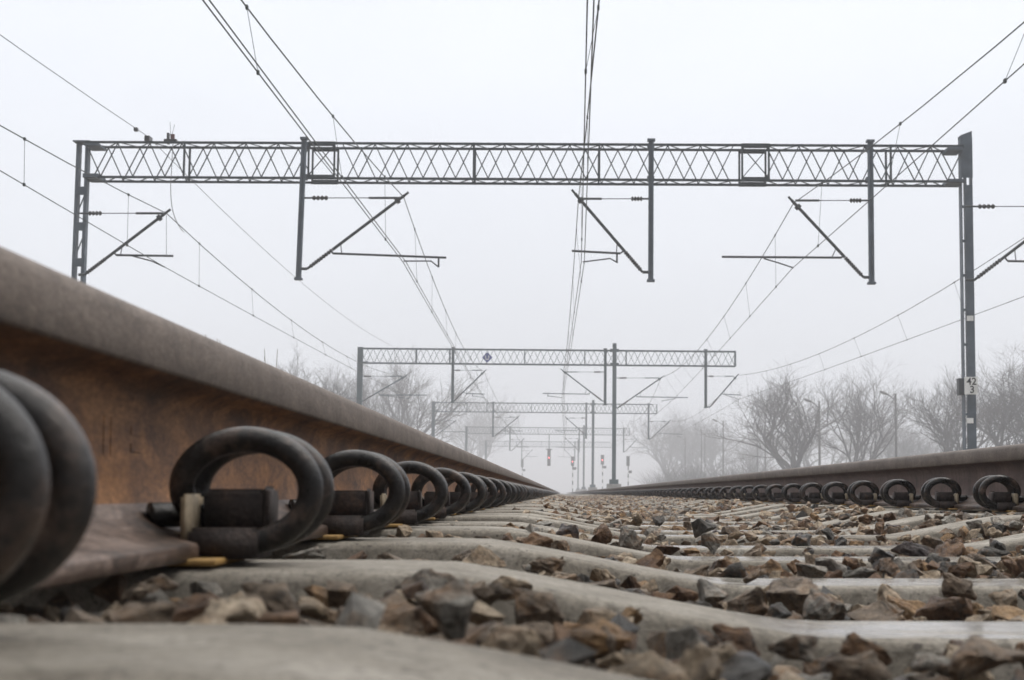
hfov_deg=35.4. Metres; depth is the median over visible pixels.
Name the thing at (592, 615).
ballast stone
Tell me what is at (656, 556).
ballast stone
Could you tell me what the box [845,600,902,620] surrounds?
ballast stone
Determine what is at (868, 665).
ballast stone
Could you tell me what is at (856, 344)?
overhead line
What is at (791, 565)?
ballast stone
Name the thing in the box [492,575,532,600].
ballast stone
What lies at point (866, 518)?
ballast stone
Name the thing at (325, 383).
bare tree
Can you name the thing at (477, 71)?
sky
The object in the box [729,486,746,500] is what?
rail clip
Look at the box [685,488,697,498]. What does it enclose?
rail clip
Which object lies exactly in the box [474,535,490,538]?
ballast stone
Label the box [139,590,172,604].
ballast stone
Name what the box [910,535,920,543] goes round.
ballast stone
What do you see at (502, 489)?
rail clip
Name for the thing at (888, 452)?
bare tree
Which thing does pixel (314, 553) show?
ballast stone
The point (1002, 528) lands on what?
ballast stone
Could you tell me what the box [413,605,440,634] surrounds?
ballast stone
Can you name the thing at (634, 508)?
sleeper
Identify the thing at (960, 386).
junction box
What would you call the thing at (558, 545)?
ballast stone
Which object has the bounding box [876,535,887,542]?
ballast stone
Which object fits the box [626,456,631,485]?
railway signal
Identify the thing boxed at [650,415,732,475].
bare tree
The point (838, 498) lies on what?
rail clip
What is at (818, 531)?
ballast stone
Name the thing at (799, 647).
ballast stone
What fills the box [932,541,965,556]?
ballast stone
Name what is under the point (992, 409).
bare tree
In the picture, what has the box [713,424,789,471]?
bush
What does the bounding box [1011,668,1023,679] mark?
ballast stone
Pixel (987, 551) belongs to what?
ballast stone
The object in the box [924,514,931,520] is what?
ballast stone
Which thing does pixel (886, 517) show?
ballast stone
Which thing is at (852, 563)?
ballast stone
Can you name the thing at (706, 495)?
rail clip
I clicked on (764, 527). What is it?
ballast stone
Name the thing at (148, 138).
feeder wire
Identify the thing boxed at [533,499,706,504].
sleeper
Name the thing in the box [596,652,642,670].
ballast stone
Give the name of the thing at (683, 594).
ballast stone
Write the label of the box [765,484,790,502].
rail clip
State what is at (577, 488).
catenary gantry
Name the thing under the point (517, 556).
sleeper
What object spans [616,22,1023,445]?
overhead line
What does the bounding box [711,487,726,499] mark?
rail clip
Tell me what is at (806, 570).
ballast stone
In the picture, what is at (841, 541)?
ballast stone
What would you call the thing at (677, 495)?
rail clip
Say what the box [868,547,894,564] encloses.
ballast stone
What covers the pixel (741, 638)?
ballast stone
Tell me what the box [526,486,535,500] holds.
rail clip
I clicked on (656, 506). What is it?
sleeper
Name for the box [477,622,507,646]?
ballast stone
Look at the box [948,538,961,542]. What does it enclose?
ballast stone
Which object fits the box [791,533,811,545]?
ballast stone
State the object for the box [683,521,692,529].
ballast stone
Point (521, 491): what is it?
rail clip
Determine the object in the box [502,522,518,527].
ballast stone
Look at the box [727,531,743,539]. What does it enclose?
ballast stone
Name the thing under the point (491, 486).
rail clip
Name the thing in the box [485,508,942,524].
sleeper
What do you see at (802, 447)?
bare tree
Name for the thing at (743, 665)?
ballast stone
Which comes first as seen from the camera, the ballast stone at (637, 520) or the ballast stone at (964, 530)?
the ballast stone at (964, 530)
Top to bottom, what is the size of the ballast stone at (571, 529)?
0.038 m
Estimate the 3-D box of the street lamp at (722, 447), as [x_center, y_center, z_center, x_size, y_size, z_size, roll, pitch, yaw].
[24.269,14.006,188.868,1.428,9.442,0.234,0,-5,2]
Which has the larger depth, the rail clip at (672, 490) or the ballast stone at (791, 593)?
the rail clip at (672, 490)
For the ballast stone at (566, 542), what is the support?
on the ballast gravel
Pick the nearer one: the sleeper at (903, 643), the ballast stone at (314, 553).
the sleeper at (903, 643)
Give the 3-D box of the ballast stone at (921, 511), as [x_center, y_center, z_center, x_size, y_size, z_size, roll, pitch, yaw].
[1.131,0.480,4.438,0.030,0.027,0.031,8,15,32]
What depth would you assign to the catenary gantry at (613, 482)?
90.68 m
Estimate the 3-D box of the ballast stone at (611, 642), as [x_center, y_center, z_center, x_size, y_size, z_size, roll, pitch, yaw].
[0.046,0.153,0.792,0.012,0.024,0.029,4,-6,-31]
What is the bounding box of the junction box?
[956,378,963,395]
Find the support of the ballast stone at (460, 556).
on the ballast gravel
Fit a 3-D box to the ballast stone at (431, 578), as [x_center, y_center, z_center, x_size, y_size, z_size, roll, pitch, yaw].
[-0.054,0.158,1.004,0.034,0.031,0.023,14,-5,5]
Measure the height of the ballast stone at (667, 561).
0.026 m
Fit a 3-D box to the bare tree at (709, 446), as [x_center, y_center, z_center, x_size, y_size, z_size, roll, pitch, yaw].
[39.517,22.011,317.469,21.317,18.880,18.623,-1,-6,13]
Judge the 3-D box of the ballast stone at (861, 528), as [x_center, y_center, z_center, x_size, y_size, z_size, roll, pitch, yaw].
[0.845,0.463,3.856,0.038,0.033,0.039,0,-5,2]
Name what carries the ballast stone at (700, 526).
on the ballast gravel
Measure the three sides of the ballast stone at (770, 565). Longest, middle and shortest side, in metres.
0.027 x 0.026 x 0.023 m
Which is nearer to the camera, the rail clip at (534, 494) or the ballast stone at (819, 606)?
the ballast stone at (819, 606)
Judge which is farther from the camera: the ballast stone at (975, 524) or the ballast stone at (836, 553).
the ballast stone at (975, 524)
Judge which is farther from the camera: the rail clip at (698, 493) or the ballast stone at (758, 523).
the rail clip at (698, 493)
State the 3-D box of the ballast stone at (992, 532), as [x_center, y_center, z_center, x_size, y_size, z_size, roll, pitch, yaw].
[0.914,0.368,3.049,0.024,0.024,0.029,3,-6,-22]
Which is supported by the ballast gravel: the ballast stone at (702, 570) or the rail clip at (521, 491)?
the ballast stone at (702, 570)
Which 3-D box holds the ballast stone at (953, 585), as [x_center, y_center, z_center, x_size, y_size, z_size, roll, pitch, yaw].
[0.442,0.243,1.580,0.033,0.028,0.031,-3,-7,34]
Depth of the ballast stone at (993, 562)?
2.14 m
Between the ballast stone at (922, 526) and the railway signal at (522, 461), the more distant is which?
the railway signal at (522, 461)
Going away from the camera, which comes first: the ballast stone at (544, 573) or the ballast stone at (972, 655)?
the ballast stone at (972, 655)
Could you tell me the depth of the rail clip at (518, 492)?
6.47 m
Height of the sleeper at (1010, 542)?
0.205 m
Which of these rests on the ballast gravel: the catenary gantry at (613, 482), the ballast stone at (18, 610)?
the ballast stone at (18, 610)
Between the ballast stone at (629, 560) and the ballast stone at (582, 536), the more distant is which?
the ballast stone at (582, 536)
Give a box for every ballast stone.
[3,603,24,616]
[43,604,59,622]
[100,601,121,620]
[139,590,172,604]
[282,547,325,559]
[296,596,336,624]
[346,550,367,559]
[376,552,402,559]
[401,568,455,606]
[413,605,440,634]
[451,548,474,561]
[462,545,505,567]
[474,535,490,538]
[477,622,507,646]
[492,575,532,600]
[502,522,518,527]
[516,536,525,542]
[521,532,552,547]
[529,557,564,573]
[536,521,553,525]
[538,557,562,576]
[551,540,567,550]
[552,540,569,550]
[556,523,578,538]
[576,574,591,582]
[576,607,633,652]
[579,533,588,539]
[586,579,617,589]
[588,625,615,663]
[589,568,616,581]
[591,524,612,543]
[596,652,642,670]
[608,554,624,561]
[617,552,635,558]
[618,526,642,549]
[621,556,638,564]
[631,513,642,525]
[636,548,665,566]
[643,533,656,543]
[644,526,665,540]
[645,554,670,568]
[649,591,675,599]
[653,515,664,526]
[653,545,679,554]
[662,658,672,664]
[665,624,708,660]
[666,585,698,601]
[672,525,686,529]
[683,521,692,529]
[683,565,708,576]
[684,547,699,555]
[684,600,711,607]
[691,518,716,537]
[696,578,728,605]
[701,532,720,554]
[708,567,725,576]
[709,559,732,571]
[712,623,760,657]
[718,562,748,577]
[720,555,739,562]
[720,651,772,679]
[721,526,739,534]
[726,586,767,615]
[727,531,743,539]
[736,549,743,555]
[742,543,766,555]
[744,530,757,541]
[752,521,768,527]
[753,530,762,534]
[758,525,768,529]
[760,529,772,534]
[761,558,784,573]
[762,584,769,604]
[764,602,791,618]
[765,576,818,614]
[767,635,819,663]
[775,536,794,545]
[776,534,790,540]
[786,559,801,574]
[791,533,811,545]
[795,562,827,577]
[803,588,846,620]
[804,552,819,564]
[815,525,837,534]
[815,557,846,576]
[821,527,834,540]
[825,650,891,679]
[827,593,848,612]
[831,528,840,533]
[831,550,844,556]
[835,536,846,545]
[839,632,892,665]
[840,530,852,534]
[841,520,851,527]
[842,556,860,569]
[844,567,876,577]
[844,604,851,612]
[845,539,857,545]
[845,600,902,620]
[848,521,858,527]
[857,514,872,523]
[857,526,869,531]
[862,529,873,534]
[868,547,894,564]
[874,522,884,534]
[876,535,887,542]
[876,584,901,601]
[882,513,896,521]
[887,525,903,533]
[887,595,925,620]
[891,541,933,556]
[897,534,911,540]
[901,525,910,531]
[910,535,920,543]
[910,652,952,677]
[912,558,922,570]
[914,595,972,620]
[915,508,925,515]
[918,525,928,528]
[920,519,940,526]
[920,536,943,548]
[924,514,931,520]
[925,554,949,562]
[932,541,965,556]
[934,514,943,519]
[935,520,941,525]
[937,562,956,572]
[941,513,955,524]
[941,572,976,600]
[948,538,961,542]
[948,635,1023,679]
[955,511,963,519]
[957,555,981,578]
[959,526,968,537]
[962,546,977,555]
[965,614,989,620]
[966,519,982,531]
[967,553,985,557]
[971,554,996,569]
[972,602,983,614]
[975,574,988,578]
[977,546,1011,556]
[982,557,996,569]
[987,523,1006,532]
[987,527,998,538]
[989,538,1005,550]
[989,588,1017,607]
[990,516,1004,524]
[991,605,1023,620]
[1009,520,1021,529]
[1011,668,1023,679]
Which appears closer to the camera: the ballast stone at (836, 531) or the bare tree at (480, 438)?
the ballast stone at (836, 531)
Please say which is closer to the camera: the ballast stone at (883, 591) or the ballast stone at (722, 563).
the ballast stone at (883, 591)
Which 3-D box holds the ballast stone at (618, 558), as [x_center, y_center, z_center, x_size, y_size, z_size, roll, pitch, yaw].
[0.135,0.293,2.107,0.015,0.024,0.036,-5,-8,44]
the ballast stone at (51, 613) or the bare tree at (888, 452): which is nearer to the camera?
the ballast stone at (51, 613)
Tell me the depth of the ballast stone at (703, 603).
1.23 m
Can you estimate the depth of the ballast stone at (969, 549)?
2.46 m
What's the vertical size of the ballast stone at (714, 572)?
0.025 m
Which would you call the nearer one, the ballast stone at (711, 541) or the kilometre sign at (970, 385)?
the ballast stone at (711, 541)
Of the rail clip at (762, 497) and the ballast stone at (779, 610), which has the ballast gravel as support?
the ballast stone at (779, 610)
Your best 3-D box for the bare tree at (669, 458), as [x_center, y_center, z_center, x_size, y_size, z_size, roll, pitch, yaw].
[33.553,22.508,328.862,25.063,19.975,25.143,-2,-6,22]
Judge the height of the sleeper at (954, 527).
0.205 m
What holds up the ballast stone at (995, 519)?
on the ballast gravel
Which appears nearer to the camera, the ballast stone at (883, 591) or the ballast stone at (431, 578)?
the ballast stone at (431, 578)
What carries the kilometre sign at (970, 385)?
attached to the catenary gantry at (963, 149)
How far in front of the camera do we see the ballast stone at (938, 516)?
3.88 m
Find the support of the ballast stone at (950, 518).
on the ballast gravel
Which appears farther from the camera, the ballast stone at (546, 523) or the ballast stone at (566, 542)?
the ballast stone at (546, 523)
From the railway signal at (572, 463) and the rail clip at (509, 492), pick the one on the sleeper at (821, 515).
the rail clip at (509, 492)
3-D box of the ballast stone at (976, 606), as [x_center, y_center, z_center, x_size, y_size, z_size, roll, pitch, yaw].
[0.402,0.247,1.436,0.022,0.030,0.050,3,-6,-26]
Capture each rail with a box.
[0,246,559,590]
[568,443,1023,511]
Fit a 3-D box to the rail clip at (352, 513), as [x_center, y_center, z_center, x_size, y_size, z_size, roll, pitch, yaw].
[-0.177,0.166,1.728,0.130,0.094,0.158,0,-5,3]
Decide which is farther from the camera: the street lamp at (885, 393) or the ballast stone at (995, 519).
the street lamp at (885, 393)
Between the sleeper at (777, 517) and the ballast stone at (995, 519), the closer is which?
the ballast stone at (995, 519)
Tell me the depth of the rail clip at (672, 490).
15.39 m
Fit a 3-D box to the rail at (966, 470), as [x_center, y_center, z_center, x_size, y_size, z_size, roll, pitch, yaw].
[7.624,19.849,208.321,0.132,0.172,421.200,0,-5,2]
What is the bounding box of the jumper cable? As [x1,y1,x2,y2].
[170,146,182,230]
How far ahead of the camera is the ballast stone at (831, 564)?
2.00 m
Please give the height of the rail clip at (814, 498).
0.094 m
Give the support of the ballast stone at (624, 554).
on the ballast gravel
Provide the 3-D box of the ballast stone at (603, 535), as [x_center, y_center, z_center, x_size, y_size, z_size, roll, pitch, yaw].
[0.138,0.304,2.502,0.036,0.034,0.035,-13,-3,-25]
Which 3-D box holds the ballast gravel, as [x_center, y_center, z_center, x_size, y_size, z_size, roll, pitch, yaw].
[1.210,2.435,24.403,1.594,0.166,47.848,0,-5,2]
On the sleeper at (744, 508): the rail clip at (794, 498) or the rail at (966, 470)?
the rail clip at (794, 498)
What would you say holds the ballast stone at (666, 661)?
on the ballast gravel
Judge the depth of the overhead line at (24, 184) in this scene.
37.36 m
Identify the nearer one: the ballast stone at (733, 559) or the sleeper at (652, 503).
the ballast stone at (733, 559)
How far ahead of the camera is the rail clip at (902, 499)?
5.24 m
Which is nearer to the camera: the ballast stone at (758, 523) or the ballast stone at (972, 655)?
the ballast stone at (972, 655)
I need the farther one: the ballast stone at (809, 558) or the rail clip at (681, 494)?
the rail clip at (681, 494)
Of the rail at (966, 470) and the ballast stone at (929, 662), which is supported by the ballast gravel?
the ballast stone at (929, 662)
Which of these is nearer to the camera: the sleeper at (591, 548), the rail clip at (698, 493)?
the sleeper at (591, 548)
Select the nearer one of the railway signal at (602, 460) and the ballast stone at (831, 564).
the ballast stone at (831, 564)
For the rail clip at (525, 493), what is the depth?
7.67 m
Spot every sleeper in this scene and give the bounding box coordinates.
[0,623,646,679]
[7,559,1023,679]
[249,538,1023,610]
[355,526,1000,571]
[408,521,1023,556]
[423,515,1023,545]
[461,513,1023,534]
[467,510,1023,529]
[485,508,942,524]
[493,507,896,521]
[498,505,893,518]
[505,504,829,515]
[513,503,806,512]
[523,501,748,508]
[527,500,718,507]
[527,502,778,509]
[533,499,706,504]
[550,500,704,506]
[552,504,776,513]
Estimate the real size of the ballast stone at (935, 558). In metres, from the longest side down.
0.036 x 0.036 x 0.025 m
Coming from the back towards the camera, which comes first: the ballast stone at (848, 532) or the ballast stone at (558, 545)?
the ballast stone at (848, 532)
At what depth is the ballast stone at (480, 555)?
1.49 m
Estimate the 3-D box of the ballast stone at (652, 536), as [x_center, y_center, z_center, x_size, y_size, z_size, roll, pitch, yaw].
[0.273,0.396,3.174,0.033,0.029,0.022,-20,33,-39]
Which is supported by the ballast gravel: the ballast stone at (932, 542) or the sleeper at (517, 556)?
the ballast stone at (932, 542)
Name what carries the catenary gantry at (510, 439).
on the ground
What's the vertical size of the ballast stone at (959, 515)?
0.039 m
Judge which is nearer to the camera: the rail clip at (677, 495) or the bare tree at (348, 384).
the rail clip at (677, 495)
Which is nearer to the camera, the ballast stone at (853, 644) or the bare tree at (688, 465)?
the ballast stone at (853, 644)
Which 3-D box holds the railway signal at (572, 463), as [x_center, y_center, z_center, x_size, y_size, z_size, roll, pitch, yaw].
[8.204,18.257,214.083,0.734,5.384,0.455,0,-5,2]
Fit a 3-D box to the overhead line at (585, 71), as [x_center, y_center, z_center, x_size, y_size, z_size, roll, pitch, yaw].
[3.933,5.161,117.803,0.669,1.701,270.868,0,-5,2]
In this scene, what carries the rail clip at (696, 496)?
on the sleeper
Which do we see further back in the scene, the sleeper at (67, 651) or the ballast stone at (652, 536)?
the ballast stone at (652, 536)
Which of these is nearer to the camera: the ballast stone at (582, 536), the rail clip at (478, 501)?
the ballast stone at (582, 536)
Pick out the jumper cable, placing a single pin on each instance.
(170, 188)
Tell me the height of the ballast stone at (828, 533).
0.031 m
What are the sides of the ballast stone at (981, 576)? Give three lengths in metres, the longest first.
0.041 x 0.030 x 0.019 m
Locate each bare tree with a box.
[267,345,370,406]
[297,351,423,420]
[321,345,491,444]
[423,381,530,459]
[616,402,722,475]
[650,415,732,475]
[662,406,750,476]
[695,358,867,468]
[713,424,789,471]
[740,419,886,466]
[792,356,921,461]
[834,406,955,460]
[869,416,954,457]
[888,361,1021,451]
[930,344,1023,445]
[965,346,1023,445]
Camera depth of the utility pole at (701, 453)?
193.91 m
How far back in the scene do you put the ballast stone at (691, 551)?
2.77 m
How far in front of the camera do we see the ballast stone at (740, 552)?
2.57 m
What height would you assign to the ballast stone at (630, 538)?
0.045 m
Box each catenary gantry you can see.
[71,125,1023,449]
[356,343,738,487]
[431,400,682,489]
[465,425,640,490]
[485,440,611,491]
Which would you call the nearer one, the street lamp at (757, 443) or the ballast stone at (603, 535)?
the ballast stone at (603, 535)
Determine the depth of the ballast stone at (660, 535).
3.38 m
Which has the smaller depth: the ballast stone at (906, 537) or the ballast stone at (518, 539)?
the ballast stone at (518, 539)
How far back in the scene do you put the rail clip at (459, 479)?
2.89 m
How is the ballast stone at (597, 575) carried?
on the ballast gravel
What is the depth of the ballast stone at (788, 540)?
3.12 m
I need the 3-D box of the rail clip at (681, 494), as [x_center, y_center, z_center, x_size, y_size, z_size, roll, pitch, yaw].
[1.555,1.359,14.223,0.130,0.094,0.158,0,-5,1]
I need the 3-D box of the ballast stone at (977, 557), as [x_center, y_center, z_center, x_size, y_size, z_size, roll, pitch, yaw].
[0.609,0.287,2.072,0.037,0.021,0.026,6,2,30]
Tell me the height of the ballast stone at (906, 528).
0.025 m
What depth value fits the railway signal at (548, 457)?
198.91 m
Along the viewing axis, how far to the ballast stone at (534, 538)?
1.93 m
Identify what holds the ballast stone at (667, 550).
on the ballast gravel
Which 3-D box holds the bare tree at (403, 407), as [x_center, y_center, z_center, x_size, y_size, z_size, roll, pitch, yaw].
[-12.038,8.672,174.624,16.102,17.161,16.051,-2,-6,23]
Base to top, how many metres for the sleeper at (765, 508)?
0.205 m
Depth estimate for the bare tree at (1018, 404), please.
117.16 m
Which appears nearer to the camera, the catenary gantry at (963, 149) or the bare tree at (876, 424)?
the catenary gantry at (963, 149)
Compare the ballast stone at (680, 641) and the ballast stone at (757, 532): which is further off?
the ballast stone at (757, 532)
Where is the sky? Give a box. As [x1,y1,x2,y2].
[0,0,1023,493]
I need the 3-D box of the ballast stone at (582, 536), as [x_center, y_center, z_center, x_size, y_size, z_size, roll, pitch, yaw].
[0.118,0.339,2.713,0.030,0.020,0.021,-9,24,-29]
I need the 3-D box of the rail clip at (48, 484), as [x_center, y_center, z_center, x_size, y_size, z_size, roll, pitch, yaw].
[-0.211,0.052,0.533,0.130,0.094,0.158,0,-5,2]
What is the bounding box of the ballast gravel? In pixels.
[0,494,1023,679]
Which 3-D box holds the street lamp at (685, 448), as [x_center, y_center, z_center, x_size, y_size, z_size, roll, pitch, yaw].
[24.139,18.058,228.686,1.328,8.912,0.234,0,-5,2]
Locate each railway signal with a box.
[521,459,524,475]
[546,435,551,465]
[571,457,575,491]
[601,455,605,488]
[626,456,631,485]
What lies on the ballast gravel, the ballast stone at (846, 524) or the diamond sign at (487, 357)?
the ballast stone at (846, 524)
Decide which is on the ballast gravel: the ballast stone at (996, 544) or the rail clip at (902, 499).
the ballast stone at (996, 544)
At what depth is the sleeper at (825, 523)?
4.62 m
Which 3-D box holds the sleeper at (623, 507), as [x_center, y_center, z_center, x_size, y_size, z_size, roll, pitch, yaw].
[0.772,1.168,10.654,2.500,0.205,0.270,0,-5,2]
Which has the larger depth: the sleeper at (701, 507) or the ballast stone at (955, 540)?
the sleeper at (701, 507)
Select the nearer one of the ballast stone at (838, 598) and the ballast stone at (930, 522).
the ballast stone at (838, 598)
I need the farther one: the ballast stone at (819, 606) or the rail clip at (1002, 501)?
the rail clip at (1002, 501)
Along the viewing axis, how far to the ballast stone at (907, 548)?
2.44 m
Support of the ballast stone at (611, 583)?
on the ballast gravel
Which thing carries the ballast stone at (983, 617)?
on the ballast gravel
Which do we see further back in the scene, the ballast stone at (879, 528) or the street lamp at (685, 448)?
the street lamp at (685, 448)
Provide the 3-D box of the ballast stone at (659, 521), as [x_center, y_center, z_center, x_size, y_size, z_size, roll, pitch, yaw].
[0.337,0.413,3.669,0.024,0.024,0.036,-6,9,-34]
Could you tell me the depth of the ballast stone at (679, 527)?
4.27 m
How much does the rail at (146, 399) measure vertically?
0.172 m
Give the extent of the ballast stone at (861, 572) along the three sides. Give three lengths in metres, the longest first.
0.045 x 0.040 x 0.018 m
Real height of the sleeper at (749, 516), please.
0.205 m
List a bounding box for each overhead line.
[0,125,487,446]
[202,0,530,454]
[562,0,599,457]
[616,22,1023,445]
[639,238,1023,448]
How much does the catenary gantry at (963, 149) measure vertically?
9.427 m
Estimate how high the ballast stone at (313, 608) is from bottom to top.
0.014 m
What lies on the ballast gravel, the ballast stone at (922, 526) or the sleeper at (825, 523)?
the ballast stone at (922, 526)
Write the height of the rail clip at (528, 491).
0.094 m
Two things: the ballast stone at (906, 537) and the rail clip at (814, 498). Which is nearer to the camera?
the ballast stone at (906, 537)
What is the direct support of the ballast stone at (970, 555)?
on the ballast gravel
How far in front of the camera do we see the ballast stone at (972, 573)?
1.92 m
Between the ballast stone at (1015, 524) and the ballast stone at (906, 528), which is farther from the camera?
the ballast stone at (906, 528)
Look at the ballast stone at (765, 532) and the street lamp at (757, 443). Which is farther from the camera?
the street lamp at (757, 443)
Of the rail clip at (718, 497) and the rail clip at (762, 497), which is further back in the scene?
the rail clip at (718, 497)
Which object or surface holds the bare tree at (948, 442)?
on the ground
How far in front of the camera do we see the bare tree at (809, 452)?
236.62 m
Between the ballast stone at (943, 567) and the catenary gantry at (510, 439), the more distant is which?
the catenary gantry at (510, 439)
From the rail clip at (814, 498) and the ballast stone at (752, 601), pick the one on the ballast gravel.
the ballast stone at (752, 601)
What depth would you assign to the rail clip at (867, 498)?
5.84 m
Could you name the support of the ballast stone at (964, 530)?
on the ballast gravel
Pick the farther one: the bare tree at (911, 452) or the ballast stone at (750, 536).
the bare tree at (911, 452)
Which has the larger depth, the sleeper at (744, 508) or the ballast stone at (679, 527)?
the sleeper at (744, 508)
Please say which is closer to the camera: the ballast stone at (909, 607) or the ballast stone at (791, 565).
the ballast stone at (909, 607)
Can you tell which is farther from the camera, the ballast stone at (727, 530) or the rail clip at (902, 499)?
the rail clip at (902, 499)
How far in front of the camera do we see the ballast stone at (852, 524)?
4.28 m
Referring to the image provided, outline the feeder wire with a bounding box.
[0,35,391,345]
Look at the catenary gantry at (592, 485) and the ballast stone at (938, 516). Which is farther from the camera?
the catenary gantry at (592, 485)
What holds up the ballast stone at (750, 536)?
on the ballast gravel
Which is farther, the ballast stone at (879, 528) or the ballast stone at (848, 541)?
the ballast stone at (879, 528)
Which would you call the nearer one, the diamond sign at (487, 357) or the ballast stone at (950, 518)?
the ballast stone at (950, 518)
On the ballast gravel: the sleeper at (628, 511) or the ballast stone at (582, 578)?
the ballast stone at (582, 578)
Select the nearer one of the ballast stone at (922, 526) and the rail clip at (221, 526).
the rail clip at (221, 526)
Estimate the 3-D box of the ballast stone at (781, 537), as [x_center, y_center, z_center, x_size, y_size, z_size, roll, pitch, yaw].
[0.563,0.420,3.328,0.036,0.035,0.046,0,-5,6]
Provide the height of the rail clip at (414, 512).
0.094 m
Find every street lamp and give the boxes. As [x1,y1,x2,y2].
[677,435,685,473]
[712,419,723,475]
[748,426,757,471]
[804,398,820,465]
[879,391,896,456]
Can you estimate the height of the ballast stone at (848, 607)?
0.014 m
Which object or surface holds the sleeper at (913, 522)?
on the ballast bed
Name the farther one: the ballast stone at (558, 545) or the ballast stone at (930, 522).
the ballast stone at (930, 522)
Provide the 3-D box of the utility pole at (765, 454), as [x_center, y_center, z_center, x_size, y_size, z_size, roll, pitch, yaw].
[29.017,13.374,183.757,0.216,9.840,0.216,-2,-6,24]
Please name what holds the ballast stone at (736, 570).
on the ballast gravel
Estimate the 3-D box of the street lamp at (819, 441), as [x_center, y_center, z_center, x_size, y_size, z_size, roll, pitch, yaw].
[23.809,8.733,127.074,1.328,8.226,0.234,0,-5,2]
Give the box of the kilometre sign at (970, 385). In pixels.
[964,377,977,394]
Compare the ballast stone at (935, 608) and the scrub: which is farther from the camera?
the scrub
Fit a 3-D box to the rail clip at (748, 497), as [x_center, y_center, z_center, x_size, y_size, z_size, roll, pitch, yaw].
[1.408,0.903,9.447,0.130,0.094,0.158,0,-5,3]
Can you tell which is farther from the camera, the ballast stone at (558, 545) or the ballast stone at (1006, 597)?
the ballast stone at (558, 545)
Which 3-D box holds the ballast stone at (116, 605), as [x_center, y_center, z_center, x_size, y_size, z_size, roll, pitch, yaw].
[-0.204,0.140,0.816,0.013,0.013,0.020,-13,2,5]
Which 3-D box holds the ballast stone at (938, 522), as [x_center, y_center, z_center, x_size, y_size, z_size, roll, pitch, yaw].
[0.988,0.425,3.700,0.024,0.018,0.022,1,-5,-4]
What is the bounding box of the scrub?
[633,453,847,483]
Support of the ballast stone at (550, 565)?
on the ballast gravel
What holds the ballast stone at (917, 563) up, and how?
on the ballast gravel
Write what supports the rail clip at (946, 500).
on the sleeper at (825, 523)
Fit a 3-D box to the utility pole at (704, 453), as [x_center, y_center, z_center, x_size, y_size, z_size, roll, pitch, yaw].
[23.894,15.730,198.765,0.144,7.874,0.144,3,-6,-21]
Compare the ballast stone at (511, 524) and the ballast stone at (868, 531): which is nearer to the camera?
the ballast stone at (511, 524)
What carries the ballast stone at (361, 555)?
on the ballast gravel
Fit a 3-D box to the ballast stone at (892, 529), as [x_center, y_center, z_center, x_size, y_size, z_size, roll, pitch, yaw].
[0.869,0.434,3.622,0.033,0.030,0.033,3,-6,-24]
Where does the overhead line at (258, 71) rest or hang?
hanging from the catenary gantry at (963, 149)
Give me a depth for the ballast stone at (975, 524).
3.28 m
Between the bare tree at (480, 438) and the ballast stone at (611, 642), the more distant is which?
the bare tree at (480, 438)
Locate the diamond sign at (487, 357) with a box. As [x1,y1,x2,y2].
[482,352,492,362]
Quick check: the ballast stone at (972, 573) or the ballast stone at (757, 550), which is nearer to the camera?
the ballast stone at (972, 573)
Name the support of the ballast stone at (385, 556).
on the ballast gravel
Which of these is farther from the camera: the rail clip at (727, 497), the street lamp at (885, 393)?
the street lamp at (885, 393)
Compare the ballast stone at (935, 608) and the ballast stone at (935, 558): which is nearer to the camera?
the ballast stone at (935, 608)
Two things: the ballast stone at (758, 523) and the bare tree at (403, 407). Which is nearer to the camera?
the ballast stone at (758, 523)
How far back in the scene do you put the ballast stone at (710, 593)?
1.41 m
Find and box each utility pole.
[701,430,701,476]
[704,435,704,475]
[764,417,765,470]
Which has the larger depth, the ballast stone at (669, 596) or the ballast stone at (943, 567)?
the ballast stone at (943, 567)
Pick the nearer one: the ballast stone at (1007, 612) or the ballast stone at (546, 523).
the ballast stone at (1007, 612)
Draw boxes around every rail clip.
[0,370,96,603]
[146,426,333,565]
[288,450,410,539]
[372,461,448,526]
[411,468,470,519]
[445,472,486,515]
[455,475,496,511]
[471,477,505,509]
[486,479,511,507]
[487,481,516,505]
[496,482,520,503]
[499,483,523,503]
[506,484,526,502]
[519,484,529,501]
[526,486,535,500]
[671,488,680,497]
[675,488,685,497]
[680,488,690,497]
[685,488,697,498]
[691,487,703,498]
[697,487,710,498]
[704,487,718,499]
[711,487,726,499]
[720,486,736,499]
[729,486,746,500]
[740,485,758,500]
[751,485,772,501]
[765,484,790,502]
[781,483,807,502]
[799,483,823,503]
[821,482,848,504]
[847,480,881,505]
[880,479,920,507]
[921,477,969,509]
[972,475,1023,511]
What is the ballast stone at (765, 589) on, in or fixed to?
on the ballast gravel
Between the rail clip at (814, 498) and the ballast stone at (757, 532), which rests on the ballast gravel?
the ballast stone at (757, 532)
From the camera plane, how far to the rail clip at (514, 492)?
5.88 m

